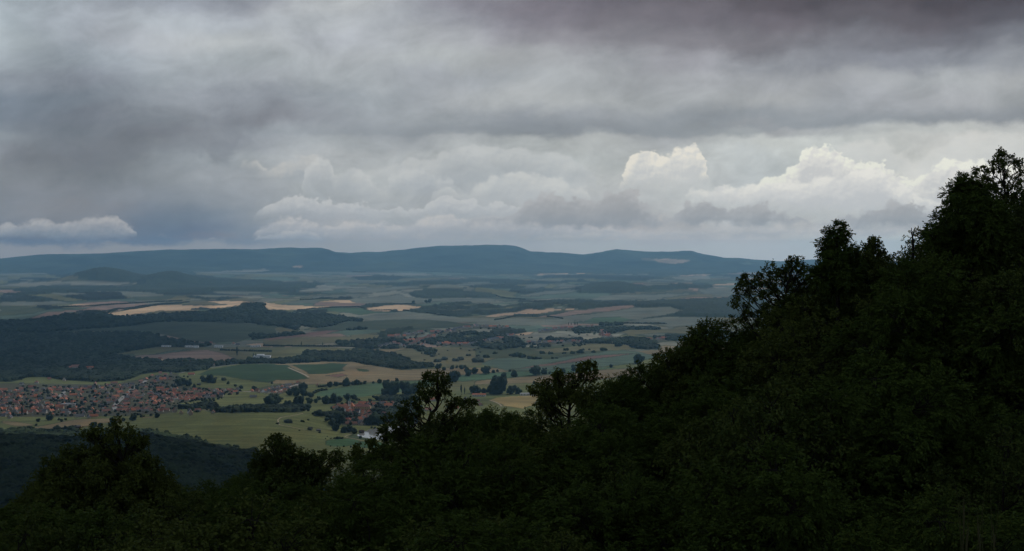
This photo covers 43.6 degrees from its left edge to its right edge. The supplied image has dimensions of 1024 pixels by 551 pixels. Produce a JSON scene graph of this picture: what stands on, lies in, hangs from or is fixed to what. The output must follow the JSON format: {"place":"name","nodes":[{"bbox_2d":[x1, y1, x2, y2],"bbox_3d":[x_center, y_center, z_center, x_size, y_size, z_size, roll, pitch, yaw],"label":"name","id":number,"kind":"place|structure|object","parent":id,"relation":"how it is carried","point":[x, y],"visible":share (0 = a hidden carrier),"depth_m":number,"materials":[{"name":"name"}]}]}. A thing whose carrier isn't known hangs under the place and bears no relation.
{"place":"outdoors","nodes":[
{"label":"outdoors","id":0,"kind":"place"},
{"bbox_2d":[112,380,147,409],"bbox_3d":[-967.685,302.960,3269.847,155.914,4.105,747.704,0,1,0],"label":"street","id":1,"kind":"structure","parent":0,"point":[120,399],"depth_m":3185.07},
{"bbox_2d":[357,426,391,439],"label":"water","id":2,"kind":"structure","parent":0,"point":[370,433],"depth_m":2532.05,"materials":[{"name":"grey liquid"}]},
{"bbox_2d":[0,245,1023,547],"bbox_3d":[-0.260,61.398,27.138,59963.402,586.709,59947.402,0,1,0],"label":"ground","id":3,"kind":"structure","parent":0,"point":[328,269],"depth_m":6251.73,"materials":[{"name":"plant"}]},
{"bbox_2d":[0,294,38,301],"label":"woodland","id":4,"kind":"object","parent":3,"relation":"on","point":[14,298],"visible":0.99,"depth_m":8311.07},
{"bbox_2d":[1,375,174,416],"bbox_3d":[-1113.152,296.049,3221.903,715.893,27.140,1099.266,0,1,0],"label":"garden greenery","id":5,"kind":"object","parent":3,"relation":"on","point":[104,402],"visible":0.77,"depth_m":3126.72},
{"bbox_2d":[3,415,184,540],"bbox_3d":[-15.488,9.627,46.090,7.798,9.314,4.304,0,1,0],"label":"oak tree","id":6,"kind":"object","parent":3,"relation":"on","point":[91,472],"visible":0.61,"depth_m":45.43,"materials":[{"name":"green plant"}]},
{"bbox_2d":[66,291,124,299],"bbox_3d":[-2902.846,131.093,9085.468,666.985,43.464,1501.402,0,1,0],"label":"woodland","id":7,"kind":"object","parent":3,"relation":"on","point":[103,295],"visible":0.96,"depth_m":8583.66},
{"bbox_2d":[0,330,211,381],"bbox_3d":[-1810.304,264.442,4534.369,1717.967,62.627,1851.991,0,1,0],"label":"woodland","id":8,"kind":"object","parent":3,"relation":"on","point":[55,355],"visible":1,"depth_m":4395.28,"materials":[{"name":"plant"}]},
{"bbox_2d":[42,479,197,549],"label":"ash tree","id":9,"kind":"object","parent":3,"relation":"on","point":[113,513],"visible":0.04,"depth_m":45.21,"materials":[{"name":"green plant"}]},
{"bbox_2d":[61,300,182,306],"bbox_3d":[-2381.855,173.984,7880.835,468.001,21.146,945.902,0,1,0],"label":"hedgerow","id":10,"kind":"object","parent":3,"relation":"on","point":[117,303],"visible":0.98,"depth_m":7853.43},
{"bbox_2d":[0,302,273,332],"bbox_3d":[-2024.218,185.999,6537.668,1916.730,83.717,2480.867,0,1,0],"label":"woodland","id":11,"kind":"object","parent":3,"relation":"on","point":[68,321],"visible":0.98,"depth_m":5889.02,"materials":[{"name":"plant"}]},
{"bbox_2d":[107,302,181,312],"bbox_3d":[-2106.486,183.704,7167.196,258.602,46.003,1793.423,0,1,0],"label":"hedgerow","id":12,"kind":"object","parent":3,"relation":"on","point":[143,306],"visible":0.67,"depth_m":7695.17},
{"bbox_2d":[103,301,189,310],"bbox_3d":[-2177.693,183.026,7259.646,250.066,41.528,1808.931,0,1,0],"label":"hedgerow","id":13,"kind":"object","parent":3,"relation":"on","point":[143,305],"visible":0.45,"depth_m":7756.53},
{"bbox_2d":[0,426,333,502],"bbox_3d":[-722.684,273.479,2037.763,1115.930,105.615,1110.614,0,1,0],"label":"woodland","id":14,"kind":"object","parent":3,"relation":"on","point":[188,459],"visible":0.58,"depth_m":1818.28,"materials":[{"name":"plant"}]},
{"bbox_2d":[14,262,322,292],"bbox_3d":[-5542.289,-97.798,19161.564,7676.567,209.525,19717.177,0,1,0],"label":"woodland","id":15,"kind":"object","parent":3,"relation":"on","point":[161,278],"visible":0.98,"depth_m":11621.72,"materials":[{"name":"plant"}]},
{"bbox_2d":[149,375,241,411],"bbox_3d":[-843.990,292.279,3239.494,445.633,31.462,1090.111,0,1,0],"label":"garden greenery","id":16,"kind":"object","parent":3,"relation":"on","point":[193,409],"visible":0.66,"depth_m":3252.41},
{"bbox_2d":[184,478,236,503],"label":"ash tree","id":17,"kind":"object","parent":3,"relation":"on","point":[208,482],"visible":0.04,"depth_m":55.46,"materials":[{"name":"green plant"}]},
{"bbox_2d":[165,357,275,365],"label":"woodland","id":18,"kind":"object","parent":3,"relation":"on","point":[211,361],"visible":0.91,"depth_m":4222.94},
{"bbox_2d":[219,472,256,497],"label":"ash tree","id":19,"kind":"object","parent":3,"relation":"on","point":[229,482],"visible":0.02,"depth_m":56.12,"materials":[{"name":"green plant"}]},
{"bbox_2d":[177,399,311,412],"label":"woodland","id":20,"kind":"object","parent":3,"relation":"on","point":[262,407],"visible":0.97,"depth_m":2748.60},
{"bbox_2d":[220,348,271,351],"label":"hedgerow","id":21,"kind":"object","parent":3,"relation":"on","point":[221,349],"visible":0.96,"depth_m":4683.16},
{"bbox_2d":[263,395,277,404],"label":"deciduous tree","id":22,"kind":"object","parent":3,"relation":"on","point":[269,399],"visible":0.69,"depth_m":2919.37,"materials":[{"name":"green plant"}]},
{"bbox_2d":[268,393,280,403],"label":"deciduous tree","id":23,"kind":"object","parent":3,"relation":"on","point":[277,396],"visible":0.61,"depth_m":3061.41,"materials":[{"name":"green plant"}]},
{"bbox_2d":[248,330,304,339],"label":"woodland","id":24,"kind":"object","parent":3,"relation":"on","point":[258,335],"visible":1,"depth_m":5281.29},
{"bbox_2d":[291,386,299,395],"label":"deciduous tree","id":25,"kind":"object","parent":3,"relation":"on","point":[296,391],"visible":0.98,"depth_m":3238.54,"materials":[{"name":"green plant"}]},
{"bbox_2d":[245,432,347,500],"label":"oak tree","id":26,"kind":"object","parent":3,"relation":"on","point":[279,464],"visible":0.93,"depth_m":49.60,"materials":[{"name":"green plant"}]},
{"bbox_2d":[292,396,303,403],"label":"deciduous tree","id":27,"kind":"object","parent":3,"relation":"on","point":[298,399],"visible":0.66,"depth_m":2932.97,"materials":[{"name":"green plant"}]},
{"bbox_2d":[247,311,363,329],"bbox_3d":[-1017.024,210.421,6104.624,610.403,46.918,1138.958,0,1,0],"label":"woodland","id":28,"kind":"object","parent":3,"relation":"on","point":[294,320],"visible":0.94,"depth_m":6133.55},
{"bbox_2d":[263,344,354,346],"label":"hedgerow","id":29,"kind":"object","parent":3,"relation":"on","point":[312,345],"visible":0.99,"depth_m":4875.24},
{"bbox_2d":[321,395,329,403],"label":"deciduous tree","id":30,"kind":"object","parent":3,"relation":"on","point":[326,399],"visible":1,"depth_m":3052.07,"materials":[{"name":"green plant"}]},
{"bbox_2d":[300,468,354,492],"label":"oak tree","id":31,"kind":"object","parent":3,"relation":"on","point":[329,477],"visible":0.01,"depth_m":54.02,"materials":[{"name":"green plant"}]},
{"bbox_2d":[297,306,364,309],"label":"hedgerow","id":32,"kind":"object","parent":3,"relation":"on","point":[329,307],"visible":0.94,"depth_m":7380.40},
{"bbox_2d":[0,324,664,423],"bbox_3d":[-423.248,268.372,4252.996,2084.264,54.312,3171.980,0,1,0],"label":"roofs","id":33,"kind":"structure","parent":3,"relation":"on","point":[602,334],"depth_m":3376.65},
{"bbox_2d":[329,393,338,403],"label":"deciduous tree","id":34,"kind":"object","parent":3,"relation":"on","point":[333,398],"visible":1,"depth_m":3064.35,"materials":[{"name":"green plant"}]},
{"bbox_2d":[311,408,357,420],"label":"woodland","id":35,"kind":"object","parent":3,"relation":"on","point":[327,414],"visible":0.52,"depth_m":2716.48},
{"bbox_2d":[331,411,345,424],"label":"deciduous tree","id":36,"kind":"object","parent":3,"relation":"on","point":[338,416],"visible":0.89,"depth_m":2644.49,"materials":[{"name":"green plant"}]},
{"bbox_2d":[246,349,434,369],"bbox_3d":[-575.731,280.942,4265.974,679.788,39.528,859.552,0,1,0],"label":"woodland","id":37,"kind":"object","parent":3,"relation":"on","point":[391,359],"visible":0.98,"depth_m":4335.71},
{"bbox_2d":[298,467,388,509],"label":"ash tree","id":38,"kind":"object","parent":3,"relation":"on","point":[343,480],"visible":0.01,"depth_m":52.10,"materials":[{"name":"green plant"}]},
{"bbox_2d":[342,377,350,385],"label":"deciduous tree","id":39,"kind":"object","parent":3,"relation":"on","point":[346,381],"visible":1,"depth_m":3458.10,"materials":[{"name":"green plant"}]},
{"bbox_2d":[346,326,367,329],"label":"woodland","id":40,"kind":"object","parent":3,"relation":"on","point":[359,328],"visible":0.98,"depth_m":5655.38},
{"bbox_2d":[351,403,370,409],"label":"manor house","id":41,"kind":"structure","parent":3,"relation":"on","point":[367,406],"depth_m":2910.39,"materials":[{"name":"tile"}]},
{"bbox_2d":[343,437,381,476],"bbox_3d":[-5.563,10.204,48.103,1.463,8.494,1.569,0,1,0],"label":"oak tree","id":42,"kind":"object","parent":3,"relation":"on","point":[357,451],"visible":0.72,"depth_m":47.60,"materials":[{"name":"green plant"}]},
{"bbox_2d":[330,399,417,423],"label":"garden greenery","id":43,"kind":"object","parent":3,"relation":"on","point":[356,416],"visible":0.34,"depth_m":2932.18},
{"bbox_2d":[369,412,382,424],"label":"deciduous tree","id":44,"kind":"object","parent":3,"relation":"on","point":[374,417],"visible":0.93,"depth_m":2676.03,"materials":[{"name":"green plant"}]},
{"bbox_2d":[355,394,416,400],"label":"woodland","id":45,"kind":"object","parent":3,"relation":"on","point":[395,397],"visible":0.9,"depth_m":3143.50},
{"bbox_2d":[335,337,437,354],"bbox_3d":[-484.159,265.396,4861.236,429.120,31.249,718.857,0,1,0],"label":"woodland","id":46,"kind":"object","parent":3,"relation":"on","point":[370,343],"visible":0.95,"depth_m":4940.70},
{"bbox_2d":[386,382,399,394],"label":"deciduous tree","id":47,"kind":"object","parent":3,"relation":"on","point":[392,388],"visible":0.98,"depth_m":3264.70,"materials":[{"name":"green plant"}]},
{"bbox_2d":[320,446,471,540],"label":"ash tree","id":48,"kind":"object","parent":3,"relation":"on","point":[357,467],"visible":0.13,"depth_m":45.66,"materials":[{"name":"green plant"}]},
{"bbox_2d":[370,405,423,418],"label":"woodland","id":49,"kind":"object","parent":3,"relation":"on","point":[391,409],"visible":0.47,"depth_m":2842.33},
{"bbox_2d":[3,273,795,349],"bbox_3d":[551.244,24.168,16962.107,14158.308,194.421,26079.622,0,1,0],"label":"woodland","id":50,"kind":"object","parent":3,"relation":"on","point":[358,345],"visible":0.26,"depth_m":7611.65,"materials":[{"name":"plant"}]},
{"bbox_2d":[399,381,409,394],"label":"deciduous tree","id":51,"kind":"object","parent":3,"relation":"on","point":[403,385],"visible":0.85,"depth_m":3281.96,"materials":[{"name":"green plant"}]},
{"bbox_2d":[403,383,415,394],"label":"deciduous tree","id":52,"kind":"object","parent":3,"relation":"on","point":[409,389],"visible":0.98,"depth_m":3266.70,"materials":[{"name":"green plant"}]},
{"bbox_2d":[366,368,486,483],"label":"oak tree","id":53,"kind":"object","parent":3,"relation":"on","point":[399,433],"visible":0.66,"depth_m":49.79,"materials":[{"name":"green plant"}]},
{"bbox_2d":[380,324,523,348],"bbox_3d":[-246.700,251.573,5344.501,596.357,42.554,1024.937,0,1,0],"label":"garden greenery","id":54,"kind":"object","parent":3,"relation":"on","point":[415,337],"visible":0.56,"depth_m":5222.61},
{"bbox_2d":[410,288,495,297],"bbox_3d":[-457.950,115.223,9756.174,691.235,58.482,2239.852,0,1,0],"label":"woodland","id":55,"kind":"object","parent":3,"relation":"on","point":[441,293],"visible":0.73,"depth_m":8990.27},
{"bbox_2d":[447,370,460,381],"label":"deciduous tree","id":56,"kind":"object","parent":3,"relation":"on","point":[455,375],"visible":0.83,"depth_m":3582.52,"materials":[{"name":"green plant"}]},
{"bbox_2d":[431,404,506,464],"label":"ash tree","id":57,"kind":"object","parent":3,"relation":"on","point":[468,412],"visible":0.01,"depth_m":54.95,"materials":[{"name":"green plant"}]},
{"bbox_2d":[420,330,527,349],"bbox_3d":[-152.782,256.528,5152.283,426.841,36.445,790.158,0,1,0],"label":"woodland","id":58,"kind":"object","parent":3,"relation":"on","point":[479,337],"visible":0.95,"depth_m":5092.90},
{"bbox_2d":[469,385,478,392],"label":"deciduous tree","id":59,"kind":"object","parent":3,"relation":"on","point":[473,388],"visible":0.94,"depth_m":3306.10,"materials":[{"name":"green plant"}]},
{"bbox_2d":[471,356,484,362],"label":"silver shrub","id":60,"kind":"object","parent":3,"relation":"on","point":[477,359],"visible":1,"depth_m":4151.66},
{"bbox_2d":[375,278,584,286],"bbox_3d":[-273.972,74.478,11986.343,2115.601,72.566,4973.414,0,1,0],"label":"woodland","id":61,"kind":"object","parent":3,"relation":"on","point":[509,282],"visible":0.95,"depth_m":11594.31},
{"bbox_2d":[481,366,490,373],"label":"deciduous tree","id":62,"kind":"object","parent":3,"relation":"on","point":[485,369],"visible":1,"depth_m":3768.76,"materials":[{"name":"green plant"}]},
{"bbox_2d":[487,376,507,393],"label":"deciduous tree","id":63,"kind":"object","parent":3,"relation":"on","point":[498,384],"visible":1,"depth_m":3283.68,"materials":[{"name":"green plant"}]},
{"bbox_2d":[444,408,553,501],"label":"ash tree","id":64,"kind":"object","parent":3,"relation":"on","point":[486,417],"visible":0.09,"depth_m":52.79,"materials":[{"name":"green plant"}]},
{"bbox_2d":[483,410,525,434],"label":"ash tree","id":65,"kind":"object","parent":3,"relation":"on","point":[505,424],"visible":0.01,"depth_m":54.67,"materials":[{"name":"green plant"}]},
{"bbox_2d":[506,385,517,393],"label":"deciduous tree","id":66,"kind":"object","parent":3,"relation":"on","point":[511,389],"visible":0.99,"depth_m":3283.59,"materials":[{"name":"green plant"}]},
{"bbox_2d":[409,298,636,316],"bbox_3d":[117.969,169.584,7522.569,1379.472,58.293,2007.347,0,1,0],"label":"woodland","id":67,"kind":"object","parent":3,"relation":"on","point":[578,303],"visible":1,"depth_m":7090.41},
{"bbox_2d":[471,339,585,348],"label":"garden greenery","id":68,"kind":"object","parent":3,"relation":"on","point":[549,345],"visible":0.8,"depth_m":4876.39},
{"bbox_2d":[483,407,574,452],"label":"ash tree","id":69,"kind":"object","parent":3,"relation":"on","point":[508,416],"visible":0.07,"depth_m":54.12,"materials":[{"name":"green plant"}]},
{"bbox_2d":[529,365,540,374],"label":"deciduous tree","id":70,"kind":"object","parent":3,"relation":"on","point":[535,369],"visible":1,"depth_m":3759.99,"materials":[{"name":"green plant"}]},
{"bbox_2d":[349,267,737,274],"bbox_3d":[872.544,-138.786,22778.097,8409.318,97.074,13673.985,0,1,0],"label":"woodland","id":71,"kind":"object","parent":3,"relation":"on","point":[703,270],"visible":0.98,"depth_m":17790.12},
{"bbox_2d":[526,358,602,430],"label":"oak tree","id":72,"kind":"object","parent":3,"relation":"on","point":[548,400],"visible":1,"depth_m":51.86,"materials":[{"name":"green plant"}]},
{"bbox_2d":[561,373,613,434],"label":"oak tree","id":73,"kind":"object","parent":3,"relation":"on","point":[608,375],"visible":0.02,"depth_m":55.91,"materials":[{"name":"green plant"}]},
{"bbox_2d":[541,274,651,279],"bbox_3d":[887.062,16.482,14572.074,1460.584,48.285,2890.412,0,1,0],"label":"woodland","id":74,"kind":"object","parent":3,"relation":"on","point":[613,277],"visible":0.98,"depth_m":14126.41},
{"bbox_2d":[539,336,659,348],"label":"woodland","id":75,"kind":"object","parent":3,"relation":"on","point":[641,344],"visible":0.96,"depth_m":4778.88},
{"bbox_2d":[522,402,683,546],"bbox_3d":[2.848,8.427,43.113,6.588,8.270,7.083,0,1,19],"label":"ash tree","id":76,"kind":"object","parent":3,"relation":"on","point":[602,442],"visible":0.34,"depth_m":42.85,"materials":[{"name":"green plant"}]},
{"bbox_2d":[571,321,660,333],"bbox_3d":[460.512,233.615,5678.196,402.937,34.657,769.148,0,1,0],"label":"woodland","id":77,"kind":"object","parent":3,"relation":"on","point":[589,329],"visible":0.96,"depth_m":5672.77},
{"bbox_2d":[598,540,639,550],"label":"ash tree","id":78,"kind":"object","parent":3,"relation":"on","point":[616,549],"visible":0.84,"depth_m":33.58,"materials":[{"name":"green plant"}]},
{"bbox_2d":[579,373,662,451],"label":"ash tree","id":79,"kind":"object","parent":3,"relation":"on","point":[629,396],"visible":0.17,"depth_m":53.10,"materials":[{"name":"green plant"}]},
{"bbox_2d":[604,366,669,435],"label":"oak tree","id":80,"kind":"object","parent":3,"relation":"on","point":[634,389],"visible":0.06,"depth_m":54.31,"materials":[{"name":"green plant"}]},
{"bbox_2d":[633,353,644,363],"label":"deciduous tree","id":81,"kind":"object","parent":3,"relation":"on","point":[639,357],"visible":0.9,"depth_m":4131.76,"materials":[{"name":"green plant"}]},
{"bbox_2d":[622,322,666,323],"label":"hedgerow","id":82,"kind":"object","parent":3,"relation":"on","point":[645,323],"visible":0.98,"depth_m":6040.71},
{"bbox_2d":[579,281,712,292],"bbox_3d":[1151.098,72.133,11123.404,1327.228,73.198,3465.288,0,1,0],"label":"woodland","id":83,"kind":"object","parent":3,"relation":"on","point":[609,287],"visible":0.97,"depth_m":9875.71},
{"bbox_2d":[615,334,687,340],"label":"woodland","id":84,"kind":"object","parent":3,"relation":"on","point":[671,337],"visible":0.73,"depth_m":4968.66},
{"bbox_2d":[604,346,712,449],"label":"ash tree","id":85,"kind":"object","parent":3,"relation":"on","point":[643,407],"visible":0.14,"depth_m":53.48,"materials":[{"name":"green plant"}]},
{"bbox_2d":[644,332,720,416],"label":"oak tree","id":86,"kind":"object","parent":3,"relation":"on","point":[663,377],"visible":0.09,"depth_m":53.62,"materials":[{"name":"green plant"}]},
{"bbox_2d":[644,318,740,419],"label":"oak tree","id":87,"kind":"object","parent":3,"relation":"on","point":[671,374],"visible":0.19,"depth_m":52.91,"materials":[{"name":"green plant"}]},
{"bbox_2d":[633,296,765,317],"bbox_3d":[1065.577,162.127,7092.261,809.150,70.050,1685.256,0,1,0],"label":"woodland","id":88,"kind":"object","parent":3,"relation":"on","point":[711,307],"visible":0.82,"depth_m":6792.60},
{"bbox_2d":[657,316,759,396],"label":"oak tree","id":89,"kind":"object","parent":3,"relation":"on","point":[721,334],"visible":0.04,"depth_m":54.67,"materials":[{"name":"green plant"}]},
{"bbox_2d":[666,314,790,435],"bbox_3d":[9.335,5.087,53.029,5.887,7.011,5.476,0,1,-25],"label":"ash tree","id":90,"kind":"object","parent":3,"relation":"on","point":[717,371],"visible":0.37,"depth_m":52.33,"materials":[{"name":"green plant"}]},
{"bbox_2d":[724,319,769,341],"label":"ash tree","id":91,"kind":"object","parent":3,"relation":"on","point":[742,329],"depth_m":59.76,"materials":[{"name":"green plant"}]},
{"bbox_2d":[726,255,822,376],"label":"oak tree","id":92,"kind":"object","parent":3,"relation":"on","point":[779,272],"visible":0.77,"depth_m":51.73,"materials":[{"name":"green plant"}]},
{"bbox_2d":[746,264,847,408],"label":"oak tree","id":93,"kind":"object","parent":3,"relation":"on","point":[790,290],"visible":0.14,"depth_m":53.94,"materials":[{"name":"green plant"}]},
{"bbox_2d":[746,287,881,416],"bbox_3d":[12.302,3.356,53.045,5.942,6.102,5.663,0,1,-2],"label":"ash tree","id":94,"kind":"object","parent":3,"relation":"on","point":[842,310],"visible":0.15,"depth_m":51.74,"materials":[{"name":"green plant"}]},
{"bbox_2d":[736,293,894,436],"bbox_3d":[11.676,4.086,48.727,5.795,6.859,6.061,0,1,19],"label":"oak tree","id":95,"kind":"object","parent":3,"relation":"on","point":[805,325],"visible":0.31,"depth_m":48.23,"materials":[{"name":"green plant"}]},
{"bbox_2d":[768,278,863,376],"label":"ash tree","id":96,"kind":"object","parent":3,"relation":"on","point":[830,305],"visible":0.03,"depth_m":54.79,"materials":[{"name":"green plant"}]},
{"bbox_2d":[801,219,873,430],"bbox_3d":[12.878,2.242,50.083,2.706,8.940,3.040,1,1,36],"label":"ash tree","id":97,"kind":"object","parent":3,"relation":"on","point":[837,271],"visible":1,"depth_m":49.50,"materials":[{"name":"green plant"}]},
{"bbox_2d":[850,234,894,376],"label":"oak tree","id":98,"kind":"object","parent":3,"relation":"on","point":[874,252],"visible":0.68,"depth_m":49.62,"materials":[{"name":"green plant"}]},
{"bbox_2d":[840,251,908,376],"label":"oak tree","id":99,"kind":"object","parent":3,"relation":"on","point":[868,288],"visible":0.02,"depth_m":54.61,"materials":[{"name":"green plant"}]},
{"bbox_2d":[867,238,938,360],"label":"oak tree","id":100,"kind":"object","parent":3,"relation":"on","point":[918,247],"visible":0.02,"depth_m":54.16,"materials":[{"name":"green plant"}]},
{"bbox_2d":[888,228,932,317],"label":"oak tree","id":101,"kind":"object","parent":3,"relation":"on","point":[920,251],"visible":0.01,"depth_m":54.12,"materials":[{"name":"green plant"}]},
{"bbox_2d":[891,222,933,270],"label":"oak tree","id":102,"kind":"object","parent":3,"relation":"on","point":[908,242],"visible":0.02,"depth_m":56.74,"materials":[{"name":"green plant"}]},
{"bbox_2d":[911,228,914,330],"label":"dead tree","id":103,"kind":"object","parent":3,"relation":"on","point":[912,233],"visible":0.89,"depth_m":52.96,"materials":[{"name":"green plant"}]},
{"bbox_2d":[821,250,1023,457],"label":"ash tree","id":104,"kind":"object","parent":3,"relation":"on","point":[915,301],"visible":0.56,"depth_m":42.60,"materials":[{"name":"green plant"}]},
{"bbox_2d":[851,250,1007,371],"bbox_3d":[15.744,2.407,48.639,5.921,6.711,4.981,0,1,4],"label":"oak tree","id":105,"kind":"object","parent":3,"relation":"on","point":[897,266],"visible":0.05,"depth_m":48.05,"materials":[{"name":"green plant"}]},
{"bbox_2d":[850,250,1018,452],"bbox_3d":[15.378,2.963,45.990,5.800,7.951,6.084,-1,1,-35],"label":"oak tree","id":106,"kind":"object","parent":3,"relation":"on","point":[862,304],"visible":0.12,"depth_m":45.65,"materials":[{"name":"green plant"}]},
{"bbox_2d":[915,171,1023,312],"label":"ash tree","id":107,"kind":"object","parent":3,"relation":"on","point":[974,218],"visible":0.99,"depth_m":45.25,"materials":[{"name":"green plant"}]},
{"bbox_2d":[943,513,1020,550],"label":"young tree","id":108,"kind":"object","parent":3,"relation":"on","point":[1011,548],"visible":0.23,"depth_m":31.02,"materials":[{"name":"green plant"}]},
{"bbox_2d":[967,145,1023,229],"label":"oak tree","id":109,"kind":"object","parent":3,"relation":"on","point":[1001,162],"visible":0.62,"depth_m":49.60,"materials":[{"name":"green plant"}]},
{"bbox_2d":[976,184,1023,289],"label":"oak tree","id":110,"kind":"object","parent":3,"relation":"on","point":[1011,200],"visible":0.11,"depth_m":49.35,"materials":[{"name":"green plant"}]},
{"bbox_2d":[0,0,1023,260],"label":"sky","id":111,"kind":"structure","parent":0,"point":[720,128],"materials":[{"name":"grey"}]},
{"bbox_2d":[956,486,999,550],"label":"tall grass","id":112,"kind":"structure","parent":0,"point":[978,535],"depth_m":6.47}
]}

